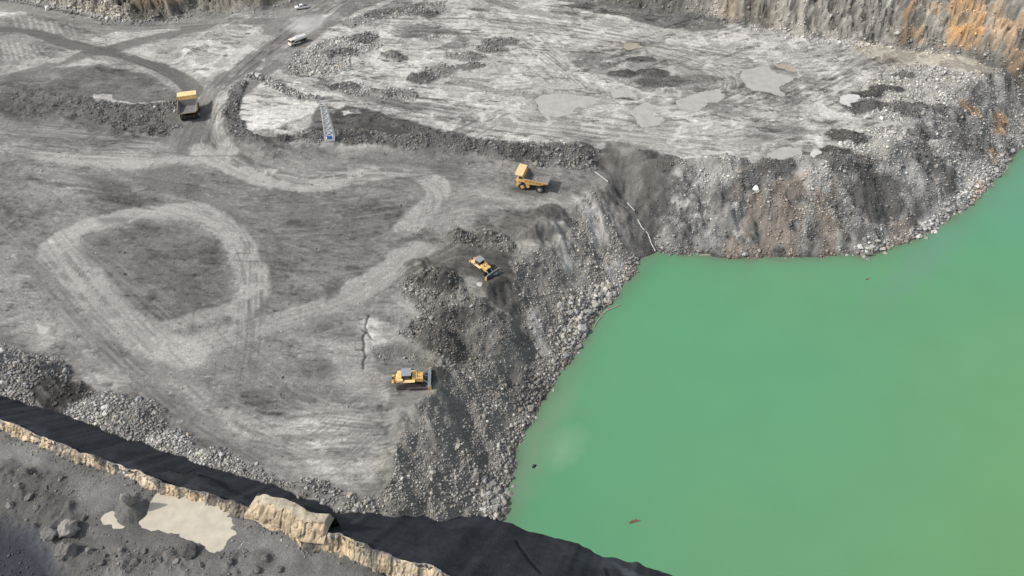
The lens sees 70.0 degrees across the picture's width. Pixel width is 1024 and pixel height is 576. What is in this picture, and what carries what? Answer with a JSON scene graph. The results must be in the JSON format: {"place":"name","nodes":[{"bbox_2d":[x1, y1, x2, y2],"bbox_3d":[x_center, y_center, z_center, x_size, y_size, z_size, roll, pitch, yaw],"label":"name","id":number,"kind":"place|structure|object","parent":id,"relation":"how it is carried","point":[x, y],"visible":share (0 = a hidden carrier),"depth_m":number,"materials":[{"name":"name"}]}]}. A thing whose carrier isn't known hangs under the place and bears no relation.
{"place":"outdoors","nodes":[
{"label":"outdoors","id":0,"kind":"place"},
{"bbox_2d":[0,0,1023,575],"bbox_3d":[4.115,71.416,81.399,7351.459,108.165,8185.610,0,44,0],"label":"ground","id":1,"kind":"structure","parent":0,"point":[346,316],"depth_m":229.65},
{"bbox_2d":[5,500,13,509],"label":"boulder","id":2,"kind":"object","parent":1,"relation":"on","point":[9,505],"visible":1,"depth_m":141.94,"materials":[{"name":"stone"}]},
{"bbox_2d":[24,493,34,501],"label":"boulder","id":3,"kind":"object","parent":1,"relation":"on","point":[28,496],"visible":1,"depth_m":143.38,"materials":[{"name":"stone"}]},
{"bbox_2d":[33,504,39,509],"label":"boulder","id":4,"kind":"object","parent":1,"relation":"on","point":[36,507],"visible":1,"depth_m":141.33,"materials":[{"name":"stone"}]},
{"bbox_2d":[40,526,58,541],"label":"boulder","id":5,"kind":"object","parent":1,"relation":"on","point":[48,533],"visible":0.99,"depth_m":136.71,"materials":[{"name":"stone"}]},
{"bbox_2d":[54,541,77,560],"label":"boulder","id":6,"kind":"object","parent":1,"relation":"on","point":[66,551],"visible":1,"depth_m":134.63,"materials":[{"name":"stone"}]},
{"bbox_2d":[57,518,80,537],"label":"boulder","id":7,"kind":"object","parent":1,"relation":"on","point":[67,527],"visible":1,"depth_m":137.22,"materials":[{"name":"stone"}]},
{"bbox_2d":[85,547,93,554],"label":"boulder","id":8,"kind":"object","parent":1,"relation":"on","point":[88,550],"visible":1,"depth_m":135.44,"materials":[{"name":"stone"}]},
{"bbox_2d":[98,559,105,566],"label":"boulder","id":9,"kind":"object","parent":1,"relation":"on","point":[102,562],"visible":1,"depth_m":133.76,"materials":[{"name":"stone"}]},
{"bbox_2d":[101,425,108,430],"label":"boulder","id":10,"kind":"object","parent":1,"relation":"on","point":[104,427],"visible":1,"depth_m":163.90,"materials":[{"name":"stone"}]},
{"bbox_2d":[101,511,124,528],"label":"puddle","id":11,"kind":"object","parent":1,"relation":"on","point":[108,518],"visible":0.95,"depth_m":140.53,"materials":[{"name":"liquid"}]},
{"bbox_2d":[119,493,134,506],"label":"boulder","id":12,"kind":"object","parent":1,"relation":"on","point":[127,499],"visible":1,"depth_m":138.44,"materials":[{"name":"stone"}]},
{"bbox_2d":[129,558,138,565],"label":"boulder","id":13,"kind":"object","parent":1,"relation":"on","point":[134,561],"visible":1,"depth_m":133.63,"materials":[{"name":"stone"}]},
{"bbox_2d":[156,556,162,562],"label":"boulder","id":14,"kind":"object","parent":1,"relation":"on","point":[159,559],"visible":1,"depth_m":133.98,"materials":[{"name":"stone"}]},
{"bbox_2d":[161,428,171,435],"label":"boulder","id":15,"kind":"object","parent":1,"relation":"on","point":[167,431],"visible":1,"depth_m":163.77,"materials":[{"name":"stone"}]},
{"bbox_2d":[172,558,180,563],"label":"boulder","id":16,"kind":"object","parent":1,"relation":"on","point":[176,560],"visible":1,"depth_m":134.01,"materials":[{"name":"stone"}]},
{"bbox_2d":[177,90,199,120],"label":"dump truck","id":17,"kind":"object","parent":1,"relation":"on","point":[187,103],"visible":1,"depth_m":260.86,"materials":[{"name":"yellow paint"}]},
{"bbox_2d":[180,543,197,558],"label":"boulder","id":18,"kind":"object","parent":1,"relation":"on","point":[189,551],"visible":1,"depth_m":134.79,"materials":[{"name":"stone"}]},
{"bbox_2d":[139,493,242,552],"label":"puddle","id":19,"kind":"object","parent":1,"relation":"on","point":[206,526],"visible":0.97,"depth_m":140.36,"materials":[{"name":"liquid"}]},
{"bbox_2d":[196,451,202,456],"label":"boulder","id":20,"kind":"object","parent":1,"relation":"on","point":[199,453],"visible":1,"depth_m":159.64,"materials":[{"name":"stone"}]},
{"bbox_2d":[0,419,448,575],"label":"rock ledge","id":21,"kind":"object","parent":1,"relation":"on","point":[376,561],"visible":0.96,"depth_m":141.41,"materials":[{"name":"beige stone"}]},
{"bbox_2d":[244,494,339,543],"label":"rock outcrop","id":22,"kind":"object","parent":21,"relation":"on","point":[296,520],"visible":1,"depth_m":137.49,"materials":[{"name":"beige stone"}]},
{"bbox_2d":[254,566,260,572],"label":"boulder","id":23,"kind":"object","parent":1,"relation":"on","point":[257,569],"visible":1,"depth_m":133.11,"materials":[{"name":"stone"}]},
{"bbox_2d":[261,553,269,561],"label":"boulder","id":24,"kind":"object","parent":1,"relation":"on","point":[265,557],"visible":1,"depth_m":134.49,"materials":[{"name":"stone"}]},
{"bbox_2d":[276,566,283,572],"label":"boulder","id":25,"kind":"object","parent":1,"relation":"on","point":[279,569],"visible":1,"depth_m":133.97,"materials":[{"name":"stone"}]},
{"bbox_2d":[288,33,307,45],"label":"water truck","id":26,"kind":"object","parent":1,"relation":"on","point":[303,38],"visible":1,"depth_m":294.10,"materials":[{"name":"white metal"}]},
{"bbox_2d":[295,4,307,9],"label":"utility truck","id":27,"kind":"object","parent":1,"relation":"on","point":[300,6],"visible":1,"depth_m":318.14,"materials":[{"name":"white paint"}]},
{"bbox_2d":[319,100,334,141],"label":"lattice mast","id":28,"kind":"object","parent":1,"relation":"on","point":[329,138],"visible":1,"depth_m":241.67,"materials":[{"name":"grey metal"}]},
{"bbox_2d":[392,367,431,390],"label":"bulldozer","id":29,"kind":"object","parent":1,"relation":"on","point":[407,379],"visible":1,"depth_m":171.71,"materials":[{"name":"yellow paint"}]},
{"bbox_2d":[471,472,479,481],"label":"boulder","id":30,"kind":"object","parent":1,"relation":"on","point":[475,477],"visible":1,"depth_m":166.83,"materials":[{"name":"stone"}]},
{"bbox_2d":[469,255,499,280],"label":"bulldozer","id":31,"kind":"object","parent":1,"relation":"on","point":[479,265],"visible":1,"depth_m":201.50,"materials":[{"name":"metal"}]},
{"bbox_2d":[483,491,490,498],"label":"boulder","id":32,"kind":"object","parent":1,"relation":"on","point":[488,493],"visible":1,"depth_m":165.77,"materials":[{"name":"stone"}]},
{"bbox_2d":[486,482,492,489],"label":"boulder","id":33,"kind":"object","parent":1,"relation":"on","point":[489,485],"visible":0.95,"depth_m":168.14,"materials":[{"name":"stone"}]},
{"bbox_2d":[489,479,495,485],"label":"boulder","id":34,"kind":"object","parent":1,"relation":"on","point":[492,482],"visible":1,"depth_m":169.00,"materials":[{"name":"stone"}]},
{"bbox_2d":[490,504,497,511],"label":"boulder","id":35,"kind":"object","parent":1,"relation":"on","point":[494,507],"visible":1,"depth_m":164.44,"materials":[{"name":"stone"}]},
{"bbox_2d":[493,485,501,494],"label":"boulder","id":36,"kind":"object","parent":1,"relation":"on","point":[498,491],"visible":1,"depth_m":168.66,"materials":[{"name":"stone"}]},
{"bbox_2d":[500,495,507,504],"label":"boulder","id":37,"kind":"object","parent":1,"relation":"on","point":[504,501],"visible":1,"depth_m":166.77,"materials":[{"name":"stone"}]},
{"bbox_2d":[500,507,509,514],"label":"boulder","id":38,"kind":"object","parent":1,"relation":"on","point":[505,510],"visible":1,"depth_m":165.49,"materials":[{"name":"stone"}]},
{"bbox_2d":[0,0,1023,575],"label":"rubble","id":39,"kind":"object","parent":1,"relation":"on","point":[984,178],"visible":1,"depth_m":230.40,"materials":[{"name":"grey stone"}]},
{"bbox_2d":[527,405,533,411],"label":"boulder","id":40,"kind":"object","parent":1,"relation":"on","point":[530,408],"visible":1,"depth_m":185.15,"materials":[{"name":"stone"}]},
{"bbox_2d":[515,163,552,192],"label":"dump truck","id":41,"kind":"object","parent":1,"relation":"on","point":[527,177],"visible":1,"depth_m":229.07,"materials":[{"name":"yellow metal"}]},
{"bbox_2d":[557,301,564,308],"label":"boulder","id":42,"kind":"object","parent":1,"relation":"on","point":[560,304],"visible":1,"depth_m":205.16,"materials":[{"name":"stone"}]},
{"bbox_2d":[534,93,596,117],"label":"puddle","id":43,"kind":"object","parent":1,"relation":"on","point":[556,105],"visible":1,"depth_m":262.88,"materials":[{"name":"liquid"}]},
{"bbox_2d":[563,352,571,358],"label":"boulder","id":44,"kind":"object","parent":1,"relation":"on","point":[566,355],"visible":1,"depth_m":197.69,"materials":[{"name":"stone"}]},
{"bbox_2d":[577,324,586,331],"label":"boulder","id":45,"kind":"object","parent":1,"relation":"on","point":[582,327],"visible":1,"depth_m":203.92,"materials":[{"name":"stone"}]},
{"bbox_2d":[584,309,592,314],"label":"boulder","id":46,"kind":"object","parent":1,"relation":"on","point":[589,311],"visible":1,"depth_m":208.29,"materials":[{"name":"stone"}]},
{"bbox_2d":[591,300,600,307],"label":"boulder","id":47,"kind":"object","parent":1,"relation":"on","point":[595,303],"visible":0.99,"depth_m":211.13,"materials":[{"name":"stone"}]},
{"bbox_2d":[606,281,612,288],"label":"boulder","id":48,"kind":"object","parent":1,"relation":"on","point":[609,285],"visible":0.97,"depth_m":216.47,"materials":[{"name":"stone"}]},
{"bbox_2d":[610,88,632,97],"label":"puddle","id":49,"kind":"object","parent":1,"relation":"on","point":[618,92],"visible":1,"depth_m":268.50,"materials":[{"name":"liquid"}]},
{"bbox_2d":[623,43,641,49],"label":"puddle","id":50,"kind":"object","parent":1,"relation":"on","point":[629,46],"visible":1,"depth_m":294.18,"materials":[{"name":"liquid"}]},
{"bbox_2d":[630,101,661,126],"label":"puddle","id":51,"kind":"object","parent":1,"relation":"on","point":[642,114],"visible":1,"depth_m":257.10,"materials":[{"name":"liquid"}]},
{"bbox_2d":[638,220,655,250],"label":"pipe","id":52,"kind":"object","parent":1,"relation":"on","point":[648,236],"visible":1,"depth_m":230.98,"materials":[{"name":"white plastic"}]},
{"bbox_2d":[676,89,723,110],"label":"puddle","id":53,"kind":"object","parent":1,"relation":"on","point":[697,101],"visible":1,"depth_m":265.03,"materials":[{"name":"liquid"}]},
{"bbox_2d":[753,185,759,192],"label":"boulder","id":54,"kind":"object","parent":1,"relation":"on","point":[756,189],"visible":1,"depth_m":231.43,"materials":[{"name":"stone"}]},
{"bbox_2d":[740,66,793,96],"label":"puddle","id":55,"kind":"object","parent":1,"relation":"on","point":[765,78],"visible":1,"depth_m":275.70,"materials":[{"name":"liquid"}]},
{"bbox_2d":[767,147,801,159],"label":"puddle","id":56,"kind":"object","parent":1,"relation":"on","point":[782,153],"visible":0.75,"depth_m":240.26,"materials":[{"name":"liquid"}]},
{"bbox_2d":[774,64,795,71],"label":"puddle","id":57,"kind":"object","parent":1,"relation":"on","point":[788,67],"visible":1,"depth_m":282.40,"materials":[{"name":"liquid"}]},
{"bbox_2d":[810,149,821,156],"bbox_3d":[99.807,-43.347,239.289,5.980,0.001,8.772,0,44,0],"label":"boulder","id":58,"kind":"object","parent":1,"relation":"on","point":[814,152],"visible":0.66,"depth_m":240.57,"materials":[{"name":"stone"}]},
{"bbox_2d":[839,94,859,106],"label":"puddle","id":59,"kind":"object","parent":1,"relation":"on","point":[847,99],"visible":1,"depth_m":264.77,"materials":[{"name":"liquid"}]},
{"bbox_2d":[502,148,1023,575],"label":"lake water","id":60,"kind":"structure","parent":0,"point":[698,415],"depth_m":184.90,"materials":[{"name":"green liquid"}]}
]}

